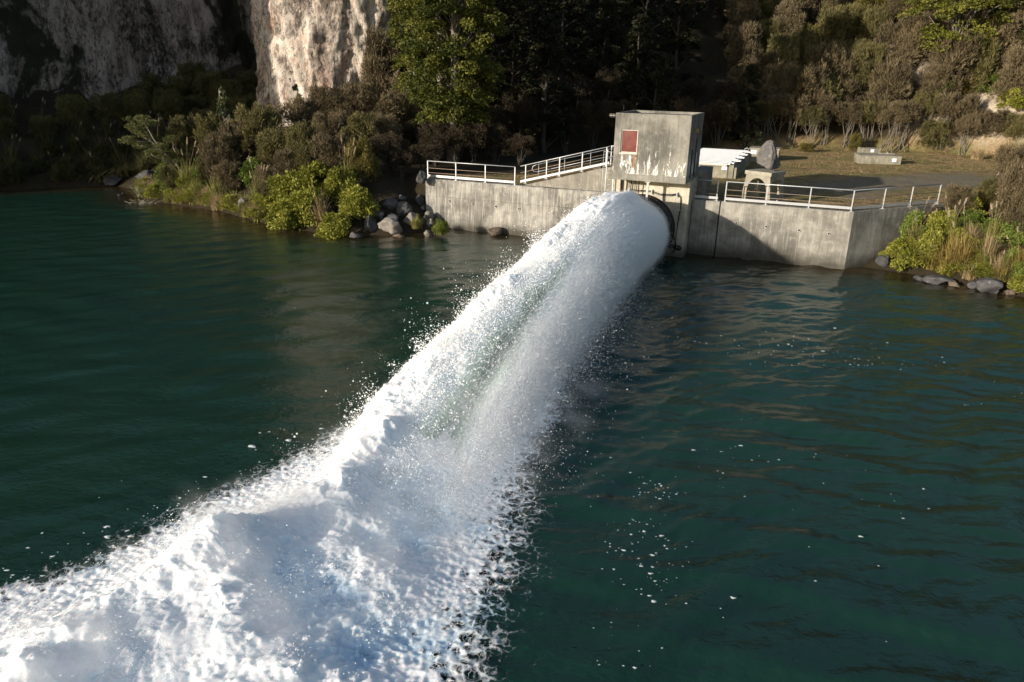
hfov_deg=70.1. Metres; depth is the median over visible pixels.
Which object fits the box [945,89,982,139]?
heath shrub
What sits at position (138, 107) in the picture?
heath shrub
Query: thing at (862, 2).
heath shrub
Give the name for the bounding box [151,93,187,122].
heath shrub
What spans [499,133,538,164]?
heath shrub
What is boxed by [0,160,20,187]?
tussock grass
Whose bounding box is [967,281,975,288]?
boulder
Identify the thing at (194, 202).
tussock grass
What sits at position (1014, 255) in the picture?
leafy bush
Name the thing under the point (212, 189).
tussock grass
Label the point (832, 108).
heath tree
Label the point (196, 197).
tussock grass
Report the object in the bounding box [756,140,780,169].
standing boulder
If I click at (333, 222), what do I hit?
leafy bush
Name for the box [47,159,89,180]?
tussock grass
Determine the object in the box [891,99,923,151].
heath tree
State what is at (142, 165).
tussock grass
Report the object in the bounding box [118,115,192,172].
leaning tree
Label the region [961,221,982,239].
tussock grass
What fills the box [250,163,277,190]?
heath shrub
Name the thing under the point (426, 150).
heath shrub
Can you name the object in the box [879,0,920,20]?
heath shrub
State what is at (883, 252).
leafy bush
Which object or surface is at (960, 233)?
leafy bush
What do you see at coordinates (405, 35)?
beech tree
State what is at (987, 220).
leafy bush
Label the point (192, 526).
foam spray
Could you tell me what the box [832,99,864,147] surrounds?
heath tree
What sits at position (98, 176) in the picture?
tussock grass
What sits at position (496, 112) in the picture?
heath shrub
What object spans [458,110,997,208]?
grass
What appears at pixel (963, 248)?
tussock grass
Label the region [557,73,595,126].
heath shrub
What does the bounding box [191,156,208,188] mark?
leafy bush
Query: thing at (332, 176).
leafy bush
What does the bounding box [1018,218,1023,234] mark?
heath shrub
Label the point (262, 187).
heath shrub
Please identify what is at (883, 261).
boulder
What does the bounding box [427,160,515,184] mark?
railing
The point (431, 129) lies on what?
heath shrub
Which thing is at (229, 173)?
heath shrub
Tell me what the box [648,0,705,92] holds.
forest tree
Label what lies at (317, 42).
cliff
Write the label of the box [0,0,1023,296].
terrain
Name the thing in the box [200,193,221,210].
tussock grass
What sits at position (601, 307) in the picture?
spray veil
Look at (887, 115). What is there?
heath tree
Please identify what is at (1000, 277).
tussock grass
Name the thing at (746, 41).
heath shrub
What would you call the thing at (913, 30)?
heath shrub
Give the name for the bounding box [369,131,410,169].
heath shrub
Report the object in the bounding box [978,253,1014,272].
tussock grass
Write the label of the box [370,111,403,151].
heath shrub
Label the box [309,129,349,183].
heath shrub
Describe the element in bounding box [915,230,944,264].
leafy bush
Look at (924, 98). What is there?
heath tree
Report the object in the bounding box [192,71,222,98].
heath shrub
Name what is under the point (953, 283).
boulder
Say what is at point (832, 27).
heath shrub
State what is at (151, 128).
tussock grass
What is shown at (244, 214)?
tussock grass
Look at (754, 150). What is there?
concrete box
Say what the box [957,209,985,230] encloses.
leafy bush
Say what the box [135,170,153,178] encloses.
boulder
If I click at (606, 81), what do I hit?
heath shrub
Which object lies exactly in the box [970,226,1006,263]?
tussock grass
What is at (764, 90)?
heath shrub
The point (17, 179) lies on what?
tussock grass
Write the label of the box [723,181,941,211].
railing
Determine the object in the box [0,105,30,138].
tussock grass
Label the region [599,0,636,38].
forest tree
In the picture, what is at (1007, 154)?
heath shrub
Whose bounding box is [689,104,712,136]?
heath shrub
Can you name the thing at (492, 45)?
forest tree
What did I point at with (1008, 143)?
tussock grass
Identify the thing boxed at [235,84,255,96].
heath shrub
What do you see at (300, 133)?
heath shrub
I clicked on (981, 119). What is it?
heath shrub
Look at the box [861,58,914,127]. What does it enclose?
heath shrub
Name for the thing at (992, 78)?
leafy bush
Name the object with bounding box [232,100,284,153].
heath shrub
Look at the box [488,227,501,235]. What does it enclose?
boulder
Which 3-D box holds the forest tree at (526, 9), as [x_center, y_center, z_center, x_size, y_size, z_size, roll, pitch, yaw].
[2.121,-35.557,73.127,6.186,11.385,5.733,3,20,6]
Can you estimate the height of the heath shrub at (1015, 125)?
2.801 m
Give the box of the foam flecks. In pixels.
[4,328,994,675]
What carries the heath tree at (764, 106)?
on the terrain at (712, 70)
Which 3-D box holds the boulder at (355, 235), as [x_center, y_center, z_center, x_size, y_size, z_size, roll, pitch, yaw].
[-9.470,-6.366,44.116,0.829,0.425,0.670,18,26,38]
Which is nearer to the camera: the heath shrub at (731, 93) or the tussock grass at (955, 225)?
the tussock grass at (955, 225)
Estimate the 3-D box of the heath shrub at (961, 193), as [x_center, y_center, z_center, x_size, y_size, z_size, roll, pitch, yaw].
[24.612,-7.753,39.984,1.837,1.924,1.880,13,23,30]
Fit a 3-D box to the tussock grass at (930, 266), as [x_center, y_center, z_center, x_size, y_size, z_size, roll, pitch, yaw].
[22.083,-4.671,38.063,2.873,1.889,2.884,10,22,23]
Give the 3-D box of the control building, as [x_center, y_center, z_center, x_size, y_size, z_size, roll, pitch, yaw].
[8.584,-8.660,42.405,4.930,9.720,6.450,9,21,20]
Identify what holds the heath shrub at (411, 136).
on the terrain at (712, 70)
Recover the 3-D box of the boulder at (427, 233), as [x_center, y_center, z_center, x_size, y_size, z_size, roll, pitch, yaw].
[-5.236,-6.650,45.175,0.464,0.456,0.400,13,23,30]
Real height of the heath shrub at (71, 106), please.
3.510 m
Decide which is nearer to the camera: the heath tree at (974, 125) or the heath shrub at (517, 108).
the heath shrub at (517, 108)
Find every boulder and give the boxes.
[103,175,122,186]
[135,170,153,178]
[238,197,246,207]
[349,232,361,238]
[364,215,377,231]
[372,210,383,219]
[378,217,402,234]
[383,197,398,209]
[387,213,398,220]
[393,233,404,237]
[396,201,412,215]
[399,194,406,200]
[403,212,419,224]
[415,194,424,205]
[416,171,427,183]
[424,211,433,220]
[424,230,430,236]
[426,218,433,225]
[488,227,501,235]
[592,164,603,169]
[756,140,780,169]
[875,254,889,267]
[913,275,922,281]
[922,275,953,284]
[948,280,959,287]
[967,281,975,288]
[975,277,1003,293]
[1004,289,1015,295]
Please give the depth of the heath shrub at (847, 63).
76.41 m
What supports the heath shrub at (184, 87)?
on the terrain at (712, 70)
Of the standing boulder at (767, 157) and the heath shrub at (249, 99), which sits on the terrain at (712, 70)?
the heath shrub at (249, 99)
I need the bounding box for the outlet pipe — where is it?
[639,194,681,252]
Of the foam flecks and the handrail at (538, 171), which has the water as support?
the foam flecks
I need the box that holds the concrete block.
[854,147,901,164]
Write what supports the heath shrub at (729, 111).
on the terrain at (712, 70)
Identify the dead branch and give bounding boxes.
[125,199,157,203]
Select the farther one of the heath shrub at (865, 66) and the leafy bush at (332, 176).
the heath shrub at (865, 66)
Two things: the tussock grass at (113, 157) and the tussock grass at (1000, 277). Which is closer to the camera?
the tussock grass at (1000, 277)
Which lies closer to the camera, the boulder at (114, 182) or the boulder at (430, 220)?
the boulder at (430, 220)
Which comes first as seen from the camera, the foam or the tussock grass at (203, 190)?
the foam
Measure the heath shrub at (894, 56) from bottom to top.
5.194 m
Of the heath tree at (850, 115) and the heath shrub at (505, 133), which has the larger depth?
the heath tree at (850, 115)
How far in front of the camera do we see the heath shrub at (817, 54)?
76.25 m
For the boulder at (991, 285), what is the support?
on the terrain at (712, 70)
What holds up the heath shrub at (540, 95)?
on the terrain at (712, 70)
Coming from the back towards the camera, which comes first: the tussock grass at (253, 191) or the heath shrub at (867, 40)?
the heath shrub at (867, 40)
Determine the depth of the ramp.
43.79 m
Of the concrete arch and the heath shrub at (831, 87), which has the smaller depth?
the concrete arch
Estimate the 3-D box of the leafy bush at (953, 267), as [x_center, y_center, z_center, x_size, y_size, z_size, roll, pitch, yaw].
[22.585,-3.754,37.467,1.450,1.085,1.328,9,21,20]
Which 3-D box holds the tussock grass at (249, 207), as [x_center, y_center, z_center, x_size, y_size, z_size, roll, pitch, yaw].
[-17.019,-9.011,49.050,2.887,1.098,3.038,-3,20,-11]
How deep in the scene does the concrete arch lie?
40.96 m
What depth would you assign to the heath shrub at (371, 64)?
65.78 m
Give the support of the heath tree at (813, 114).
on the terrain at (712, 70)
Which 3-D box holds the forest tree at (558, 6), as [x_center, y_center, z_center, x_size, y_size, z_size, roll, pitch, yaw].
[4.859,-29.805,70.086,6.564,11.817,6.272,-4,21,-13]
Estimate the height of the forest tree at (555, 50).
12.061 m
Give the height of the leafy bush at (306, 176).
2.962 m
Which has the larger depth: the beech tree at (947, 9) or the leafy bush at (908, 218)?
the beech tree at (947, 9)
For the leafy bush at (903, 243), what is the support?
on the terrain at (712, 70)
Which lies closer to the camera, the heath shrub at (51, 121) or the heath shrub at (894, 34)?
the heath shrub at (51, 121)
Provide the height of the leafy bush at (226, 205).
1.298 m
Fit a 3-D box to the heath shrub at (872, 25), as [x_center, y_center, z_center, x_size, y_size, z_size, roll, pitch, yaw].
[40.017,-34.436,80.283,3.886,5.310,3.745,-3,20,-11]
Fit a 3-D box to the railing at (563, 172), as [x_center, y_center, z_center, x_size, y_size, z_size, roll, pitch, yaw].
[3.105,-10.558,43.780,5.564,2.507,0.160,9,21,20]
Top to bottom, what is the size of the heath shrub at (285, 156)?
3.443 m
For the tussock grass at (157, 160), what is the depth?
61.28 m
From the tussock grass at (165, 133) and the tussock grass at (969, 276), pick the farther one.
the tussock grass at (165, 133)
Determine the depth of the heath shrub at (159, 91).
69.34 m
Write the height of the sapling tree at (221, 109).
5.661 m
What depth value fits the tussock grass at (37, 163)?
60.46 m
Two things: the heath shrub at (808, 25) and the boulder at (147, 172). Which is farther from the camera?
the heath shrub at (808, 25)
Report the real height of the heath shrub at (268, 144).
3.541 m
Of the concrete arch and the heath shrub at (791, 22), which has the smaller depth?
the concrete arch
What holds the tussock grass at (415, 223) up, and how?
on the boulder at (412, 215)
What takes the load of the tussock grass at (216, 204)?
on the terrain at (712, 70)
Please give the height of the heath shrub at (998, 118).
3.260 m
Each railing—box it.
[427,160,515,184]
[520,146,609,182]
[694,179,719,200]
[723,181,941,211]
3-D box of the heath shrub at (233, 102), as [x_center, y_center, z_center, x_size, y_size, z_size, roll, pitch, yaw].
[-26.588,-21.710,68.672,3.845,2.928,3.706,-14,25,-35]
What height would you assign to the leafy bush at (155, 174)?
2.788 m
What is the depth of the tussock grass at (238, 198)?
50.68 m
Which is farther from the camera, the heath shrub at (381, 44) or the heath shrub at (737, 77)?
the heath shrub at (737, 77)
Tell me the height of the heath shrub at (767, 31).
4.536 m
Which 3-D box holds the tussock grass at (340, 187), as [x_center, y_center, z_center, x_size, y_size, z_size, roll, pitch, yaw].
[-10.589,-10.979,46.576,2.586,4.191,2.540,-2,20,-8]
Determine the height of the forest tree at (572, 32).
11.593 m
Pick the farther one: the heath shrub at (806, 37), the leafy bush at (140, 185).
the heath shrub at (806, 37)
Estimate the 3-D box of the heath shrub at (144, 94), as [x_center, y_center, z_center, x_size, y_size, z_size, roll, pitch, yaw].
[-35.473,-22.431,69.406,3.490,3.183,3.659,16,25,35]
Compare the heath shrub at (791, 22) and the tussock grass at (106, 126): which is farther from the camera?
the heath shrub at (791, 22)
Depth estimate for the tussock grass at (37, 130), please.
62.39 m
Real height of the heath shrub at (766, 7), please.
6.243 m
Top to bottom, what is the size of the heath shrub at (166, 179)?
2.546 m
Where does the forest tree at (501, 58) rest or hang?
on the terrain at (712, 70)
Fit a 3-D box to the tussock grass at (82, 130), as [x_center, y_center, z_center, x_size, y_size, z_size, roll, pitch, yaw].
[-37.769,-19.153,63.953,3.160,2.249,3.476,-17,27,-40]
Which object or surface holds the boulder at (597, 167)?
on the ramp
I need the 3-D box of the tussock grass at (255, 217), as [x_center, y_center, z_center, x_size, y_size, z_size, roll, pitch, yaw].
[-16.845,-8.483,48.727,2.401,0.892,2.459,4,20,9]
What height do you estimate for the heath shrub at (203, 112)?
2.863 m
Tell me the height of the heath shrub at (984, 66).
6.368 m
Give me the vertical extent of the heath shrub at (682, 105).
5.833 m
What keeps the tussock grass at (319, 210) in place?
on the terrain at (712, 70)
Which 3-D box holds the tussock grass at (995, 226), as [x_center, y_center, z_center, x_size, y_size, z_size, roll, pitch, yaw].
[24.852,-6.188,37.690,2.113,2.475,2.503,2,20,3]
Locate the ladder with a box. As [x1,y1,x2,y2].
[601,150,613,194]
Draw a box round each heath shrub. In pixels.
[0,93,18,128]
[27,114,58,137]
[54,91,92,128]
[88,91,125,119]
[93,98,125,127]
[120,88,156,111]
[120,93,152,123]
[136,72,167,100]
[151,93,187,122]
[152,87,180,113]
[156,164,182,192]
[157,140,189,167]
[163,75,197,99]
[165,111,199,163]
[175,61,206,80]
[179,95,212,118]
[185,107,215,125]
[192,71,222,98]
[192,110,223,155]
[194,155,220,185]
[198,131,241,183]
[208,78,242,102]
[209,95,246,119]
[209,160,247,193]
[217,117,257,163]
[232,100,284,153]
[234,93,256,109]
[235,69,257,88]
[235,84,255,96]
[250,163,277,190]
[254,124,287,170]
[255,179,270,202]
[271,147,297,192]
[272,94,315,129]
[283,120,317,161]
[292,139,322,184]
[306,81,347,124]
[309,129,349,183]
[311,110,349,148]
[333,79,382,123]
[338,111,381,151]
[344,134,383,183]
[359,53,392,103]
[363,19,400,94]
[365,89,406,131]
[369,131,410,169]
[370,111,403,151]
[382,148,419,182]
[388,69,414,104]
[394,120,428,161]
[398,92,426,143]
[407,144,445,172]
[414,121,454,164]
[419,130,449,165]
[439,124,473,165]
[458,120,490,164]
[458,122,473,158]
[463,135,495,158]
[477,103,508,154]
[478,123,515,163]
[498,93,541,153]
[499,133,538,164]
[520,76,553,114]
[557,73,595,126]
[586,65,623,101]
[601,99,639,139]
[658,92,694,111]
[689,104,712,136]
[704,99,740,148]
[708,80,745,115]
[712,0,744,23]
[720,0,761,48]
[724,18,763,71]
[724,65,757,94]
[741,80,776,125]
[747,49,778,89]
[749,0,784,28]
[753,18,784,53]
[759,57,803,116]
[764,31,809,82]
[772,0,806,40]
[772,0,817,31]
[777,59,831,130]
[783,25,818,69]
[793,22,821,50]
[799,71,842,128]
[799,142,815,151]
[804,37,845,78]
[808,0,846,23]
[813,2,854,53]
[827,46,862,93]
[833,76,862,109]
[835,39,861,78]
[842,2,872,38]
[847,132,863,150]
[848,38,887,96]
[850,38,876,70]
[855,0,889,9]
[856,3,895,42]
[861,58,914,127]
[869,51,914,83]
[872,18,916,58]
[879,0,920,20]
[879,70,919,101]
[888,10,936,65]
[906,0,939,19]
[912,3,949,48]
[912,62,954,97]
[915,118,950,151]
[919,27,982,97]
[932,40,964,75]
[934,0,991,33]
[944,181,976,213]
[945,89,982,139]
[955,33,1004,91]
[956,70,980,97]
[963,107,985,138]
[969,13,1023,70]
[975,176,1002,208]
[980,107,1009,136]
[981,6,1014,26]
[988,43,1023,105]
[988,155,1023,224]
[991,143,1023,176]
[997,47,1023,83]
[1002,0,1023,25]
[1002,112,1023,140]
[1004,186,1023,233]
[1005,6,1023,46]
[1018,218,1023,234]
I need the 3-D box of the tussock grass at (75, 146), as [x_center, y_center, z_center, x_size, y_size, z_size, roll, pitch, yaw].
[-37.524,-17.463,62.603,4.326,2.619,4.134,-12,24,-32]
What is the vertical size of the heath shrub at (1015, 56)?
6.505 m
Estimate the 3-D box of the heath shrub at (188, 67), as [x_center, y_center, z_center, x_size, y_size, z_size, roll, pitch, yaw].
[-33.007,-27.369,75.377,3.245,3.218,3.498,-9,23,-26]
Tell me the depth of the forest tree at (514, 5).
67.35 m
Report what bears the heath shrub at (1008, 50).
on the terrain at (712, 70)
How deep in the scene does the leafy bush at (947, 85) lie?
72.79 m
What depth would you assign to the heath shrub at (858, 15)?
82.52 m
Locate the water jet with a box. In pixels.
[337,190,666,496]
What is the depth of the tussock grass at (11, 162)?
59.39 m
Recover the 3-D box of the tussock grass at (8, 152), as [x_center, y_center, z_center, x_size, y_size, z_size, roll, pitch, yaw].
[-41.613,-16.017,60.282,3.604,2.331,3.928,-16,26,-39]
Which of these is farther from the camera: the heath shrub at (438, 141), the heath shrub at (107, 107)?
the heath shrub at (107, 107)
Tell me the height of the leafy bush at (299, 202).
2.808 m
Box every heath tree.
[749,100,774,143]
[762,93,793,146]
[781,95,811,146]
[797,104,827,142]
[815,93,843,145]
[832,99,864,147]
[856,99,885,146]
[872,100,906,152]
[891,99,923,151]
[910,89,942,142]
[930,93,965,148]
[950,113,981,154]
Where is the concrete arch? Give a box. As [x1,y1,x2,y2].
[741,168,785,204]
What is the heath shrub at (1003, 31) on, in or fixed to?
on the terrain at (712, 70)
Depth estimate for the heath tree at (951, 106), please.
70.99 m
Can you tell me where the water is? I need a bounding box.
[0,186,1023,681]
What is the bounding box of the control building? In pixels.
[610,109,712,256]
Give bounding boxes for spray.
[0,373,561,681]
[277,184,655,520]
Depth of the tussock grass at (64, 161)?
61.34 m
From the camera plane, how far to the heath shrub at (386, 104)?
56.69 m
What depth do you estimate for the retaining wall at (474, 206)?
45.81 m
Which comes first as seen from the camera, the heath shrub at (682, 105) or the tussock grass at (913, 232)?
the tussock grass at (913, 232)
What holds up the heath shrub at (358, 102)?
on the terrain at (712, 70)
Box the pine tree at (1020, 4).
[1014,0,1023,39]
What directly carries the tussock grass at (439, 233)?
on the terrain at (712, 70)
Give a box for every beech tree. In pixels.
[385,0,475,111]
[386,1,434,74]
[392,0,508,161]
[895,0,1016,52]
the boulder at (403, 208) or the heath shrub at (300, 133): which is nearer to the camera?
the boulder at (403, 208)
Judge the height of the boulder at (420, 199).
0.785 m
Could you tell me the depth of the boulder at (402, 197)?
47.60 m
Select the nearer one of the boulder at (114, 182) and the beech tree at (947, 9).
the boulder at (114, 182)
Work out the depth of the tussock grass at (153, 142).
62.12 m
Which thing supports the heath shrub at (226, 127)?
on the terrain at (712, 70)
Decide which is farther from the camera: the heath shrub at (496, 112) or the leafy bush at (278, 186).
the heath shrub at (496, 112)
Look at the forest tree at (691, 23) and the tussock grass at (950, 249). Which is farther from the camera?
the forest tree at (691, 23)
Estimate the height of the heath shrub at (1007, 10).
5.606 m
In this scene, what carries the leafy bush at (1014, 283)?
on the terrain at (712, 70)
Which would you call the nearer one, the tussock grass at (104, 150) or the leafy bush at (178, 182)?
the leafy bush at (178, 182)
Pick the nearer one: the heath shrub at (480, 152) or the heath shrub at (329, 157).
the heath shrub at (329, 157)
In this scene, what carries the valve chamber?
on the terrain at (712, 70)
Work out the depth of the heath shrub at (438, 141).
53.43 m
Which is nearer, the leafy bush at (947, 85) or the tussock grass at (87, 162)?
the tussock grass at (87, 162)
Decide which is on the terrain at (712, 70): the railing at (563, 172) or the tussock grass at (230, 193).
the tussock grass at (230, 193)
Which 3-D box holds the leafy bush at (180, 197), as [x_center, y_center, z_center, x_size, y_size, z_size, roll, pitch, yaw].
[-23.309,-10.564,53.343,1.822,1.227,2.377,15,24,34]
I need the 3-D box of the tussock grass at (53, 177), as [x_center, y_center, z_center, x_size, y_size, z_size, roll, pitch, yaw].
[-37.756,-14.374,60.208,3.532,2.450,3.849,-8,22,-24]
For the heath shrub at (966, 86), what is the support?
on the terrain at (712, 70)
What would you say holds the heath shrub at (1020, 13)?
on the terrain at (712, 70)
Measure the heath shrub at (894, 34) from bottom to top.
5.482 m
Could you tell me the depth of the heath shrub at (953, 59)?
71.97 m
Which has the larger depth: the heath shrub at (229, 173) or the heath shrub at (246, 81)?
the heath shrub at (246, 81)
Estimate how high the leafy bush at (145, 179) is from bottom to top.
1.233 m
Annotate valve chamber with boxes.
[699,148,751,178]
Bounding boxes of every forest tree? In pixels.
[457,0,499,85]
[470,0,511,42]
[490,24,537,123]
[495,0,534,87]
[506,0,560,41]
[511,14,581,152]
[530,0,597,82]
[552,1,602,53]
[576,0,626,97]
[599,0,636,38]
[609,0,677,78]
[609,13,664,110]
[629,51,679,110]
[636,0,675,31]
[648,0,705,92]
[674,0,718,17]
[722,64,764,148]
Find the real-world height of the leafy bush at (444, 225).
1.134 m
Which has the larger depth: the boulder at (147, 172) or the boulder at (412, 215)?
the boulder at (147, 172)
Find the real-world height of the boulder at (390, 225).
1.227 m
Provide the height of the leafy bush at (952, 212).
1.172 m
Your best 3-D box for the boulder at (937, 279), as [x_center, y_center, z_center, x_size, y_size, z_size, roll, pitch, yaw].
[21.615,-3.113,37.015,1.448,0.398,0.989,13,23,29]
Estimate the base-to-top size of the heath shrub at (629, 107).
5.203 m
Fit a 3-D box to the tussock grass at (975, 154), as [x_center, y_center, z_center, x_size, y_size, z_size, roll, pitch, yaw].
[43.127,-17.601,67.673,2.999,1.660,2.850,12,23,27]
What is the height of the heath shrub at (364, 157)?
3.366 m
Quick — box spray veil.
[379,195,673,537]
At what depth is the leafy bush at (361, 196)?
45.19 m
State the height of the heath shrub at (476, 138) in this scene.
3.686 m
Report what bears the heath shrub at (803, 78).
on the terrain at (712, 70)
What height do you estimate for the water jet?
6.676 m
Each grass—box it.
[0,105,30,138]
[0,134,29,161]
[0,135,30,173]
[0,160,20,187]
[1,164,41,183]
[18,99,64,139]
[19,149,61,171]
[28,130,71,155]
[35,152,76,181]
[45,145,82,169]
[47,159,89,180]
[54,121,93,153]
[63,110,98,135]
[68,137,115,169]
[80,152,120,183]
[86,124,128,157]
[92,106,121,135]
[101,145,130,166]
[102,137,134,178]
[107,128,131,155]
[121,149,155,172]
[125,138,150,162]
[130,186,141,197]
[133,111,163,139]
[136,182,146,197]
[139,119,162,148]
[141,117,160,158]
[144,148,161,165]
[148,116,173,142]
[162,190,177,203]
[169,137,203,187]
[180,175,204,194]
[185,188,199,204]
[185,188,202,204]
[194,186,208,195]
[198,191,225,209]
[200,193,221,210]
[201,173,232,199]
[211,189,239,200]
[226,191,251,207]
[235,202,249,217]
[236,198,265,212]
[241,155,267,207]
[247,207,267,221]
[250,194,266,212]
[304,185,331,227]
[334,137,357,197]
[403,214,424,228]
[430,220,450,234]
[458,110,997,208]
[885,216,945,256]
[898,197,936,239]
[909,204,992,274]
[915,235,954,270]
[933,192,968,238]
[941,205,993,271]
[953,260,987,280]
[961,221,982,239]
[967,144,990,159]
[969,250,1020,283]
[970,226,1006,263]
[971,171,999,209]
[971,246,1001,270]
[976,199,1008,241]
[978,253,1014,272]
[980,231,1022,252]
[983,227,1023,269]
[984,268,1012,283]
[996,136,1018,152]
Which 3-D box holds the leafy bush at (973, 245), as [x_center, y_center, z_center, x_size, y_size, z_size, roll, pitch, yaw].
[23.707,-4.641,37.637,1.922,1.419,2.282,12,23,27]
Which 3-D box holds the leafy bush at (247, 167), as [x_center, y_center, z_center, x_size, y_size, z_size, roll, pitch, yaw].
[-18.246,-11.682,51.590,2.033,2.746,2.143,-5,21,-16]
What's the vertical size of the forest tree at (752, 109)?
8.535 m
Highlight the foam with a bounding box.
[0,381,564,681]
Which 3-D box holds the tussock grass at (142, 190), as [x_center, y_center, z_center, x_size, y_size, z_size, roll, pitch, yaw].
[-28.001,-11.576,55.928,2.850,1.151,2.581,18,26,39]
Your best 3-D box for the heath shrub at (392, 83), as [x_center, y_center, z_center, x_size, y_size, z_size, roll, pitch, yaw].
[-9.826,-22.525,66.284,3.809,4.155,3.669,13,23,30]
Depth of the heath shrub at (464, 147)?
59.38 m
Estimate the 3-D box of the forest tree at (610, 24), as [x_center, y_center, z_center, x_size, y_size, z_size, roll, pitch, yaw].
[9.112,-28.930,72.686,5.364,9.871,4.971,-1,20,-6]
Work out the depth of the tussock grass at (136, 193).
56.24 m
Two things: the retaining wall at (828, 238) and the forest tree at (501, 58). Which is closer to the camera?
the retaining wall at (828, 238)
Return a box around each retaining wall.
[425,178,603,237]
[687,198,720,255]
[715,201,944,268]
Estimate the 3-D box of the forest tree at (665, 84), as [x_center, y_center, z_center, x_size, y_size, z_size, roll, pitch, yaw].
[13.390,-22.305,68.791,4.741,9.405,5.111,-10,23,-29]
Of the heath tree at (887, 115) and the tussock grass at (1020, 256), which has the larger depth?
the heath tree at (887, 115)
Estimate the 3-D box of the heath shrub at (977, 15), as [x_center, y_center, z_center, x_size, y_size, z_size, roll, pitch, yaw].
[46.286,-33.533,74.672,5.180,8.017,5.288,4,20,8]
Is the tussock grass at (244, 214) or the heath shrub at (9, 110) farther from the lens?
the heath shrub at (9, 110)
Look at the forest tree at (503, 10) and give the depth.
72.01 m
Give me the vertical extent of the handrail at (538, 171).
2.132 m
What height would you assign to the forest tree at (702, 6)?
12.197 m
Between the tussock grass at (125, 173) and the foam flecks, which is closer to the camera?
the foam flecks
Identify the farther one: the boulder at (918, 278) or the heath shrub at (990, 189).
the heath shrub at (990, 189)
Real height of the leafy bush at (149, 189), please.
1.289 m
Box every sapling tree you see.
[215,86,236,148]
[289,67,301,96]
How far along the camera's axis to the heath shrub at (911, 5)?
77.79 m
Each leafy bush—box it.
[132,177,153,187]
[133,183,146,191]
[142,183,161,198]
[153,161,177,194]
[162,187,177,202]
[173,175,197,194]
[174,188,198,202]
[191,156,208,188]
[197,192,213,204]
[216,194,238,211]
[234,199,250,211]
[238,156,264,191]
[246,192,268,218]
[261,170,306,206]
[262,197,303,230]
[283,185,324,227]
[286,160,338,195]
[314,211,351,239]
[323,166,364,205]
[337,184,380,221]
[431,217,448,234]
[878,242,900,259]
[887,236,925,272]
[899,208,926,238]
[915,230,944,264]
[920,209,955,242]
[932,80,958,95]
[935,259,964,276]
[937,209,960,223]
[939,225,973,247]
[952,237,987,264]
[956,197,987,215]
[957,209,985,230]
[962,260,997,277]
[974,70,999,96]
[981,215,1004,233]
[991,219,1023,246]
[995,86,1023,112]
[1001,247,1018,270]
[1006,273,1023,292]
[1010,262,1023,278]
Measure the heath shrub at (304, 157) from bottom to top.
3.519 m
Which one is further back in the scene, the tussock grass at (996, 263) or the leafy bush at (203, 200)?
the leafy bush at (203, 200)
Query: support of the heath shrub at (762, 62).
on the terrain at (712, 70)
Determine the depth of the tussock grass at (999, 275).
35.87 m
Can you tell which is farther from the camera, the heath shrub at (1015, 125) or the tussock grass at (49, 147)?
the heath shrub at (1015, 125)
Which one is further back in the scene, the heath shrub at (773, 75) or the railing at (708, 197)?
the heath shrub at (773, 75)
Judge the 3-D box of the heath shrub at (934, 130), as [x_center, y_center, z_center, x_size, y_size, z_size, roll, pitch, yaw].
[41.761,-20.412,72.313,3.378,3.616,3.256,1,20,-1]
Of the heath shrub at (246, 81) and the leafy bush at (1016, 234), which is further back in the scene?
the heath shrub at (246, 81)
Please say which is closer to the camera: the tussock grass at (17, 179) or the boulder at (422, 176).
the boulder at (422, 176)
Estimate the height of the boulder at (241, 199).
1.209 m
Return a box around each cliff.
[0,0,255,105]
[250,0,412,127]
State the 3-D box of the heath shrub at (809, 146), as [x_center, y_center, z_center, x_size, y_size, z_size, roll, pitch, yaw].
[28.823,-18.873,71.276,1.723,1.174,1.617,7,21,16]
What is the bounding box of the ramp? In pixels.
[526,165,616,191]
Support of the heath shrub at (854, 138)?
on the terrain at (712, 70)
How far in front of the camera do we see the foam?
13.71 m
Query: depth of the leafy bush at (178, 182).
53.64 m
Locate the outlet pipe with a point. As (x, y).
(665, 209)
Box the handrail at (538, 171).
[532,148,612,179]
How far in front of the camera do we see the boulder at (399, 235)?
44.37 m
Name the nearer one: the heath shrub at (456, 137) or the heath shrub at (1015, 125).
the heath shrub at (456, 137)
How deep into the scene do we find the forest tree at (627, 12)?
72.91 m
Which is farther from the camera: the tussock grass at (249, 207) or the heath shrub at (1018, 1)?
the heath shrub at (1018, 1)
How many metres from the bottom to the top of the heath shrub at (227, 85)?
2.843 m
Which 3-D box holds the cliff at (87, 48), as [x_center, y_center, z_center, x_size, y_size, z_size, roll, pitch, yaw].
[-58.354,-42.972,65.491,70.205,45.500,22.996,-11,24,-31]
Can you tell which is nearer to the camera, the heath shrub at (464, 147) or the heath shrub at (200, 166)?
the heath shrub at (200, 166)
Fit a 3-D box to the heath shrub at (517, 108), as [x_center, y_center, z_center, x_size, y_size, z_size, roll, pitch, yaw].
[0.619,-18.605,63.185,4.046,5.701,4.543,0,20,-3]
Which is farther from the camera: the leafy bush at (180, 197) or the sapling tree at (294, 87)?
the sapling tree at (294, 87)
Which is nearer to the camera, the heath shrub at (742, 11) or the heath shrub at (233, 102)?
the heath shrub at (233, 102)
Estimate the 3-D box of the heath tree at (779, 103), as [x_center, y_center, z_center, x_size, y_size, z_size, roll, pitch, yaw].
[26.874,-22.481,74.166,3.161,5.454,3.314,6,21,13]
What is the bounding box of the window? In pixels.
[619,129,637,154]

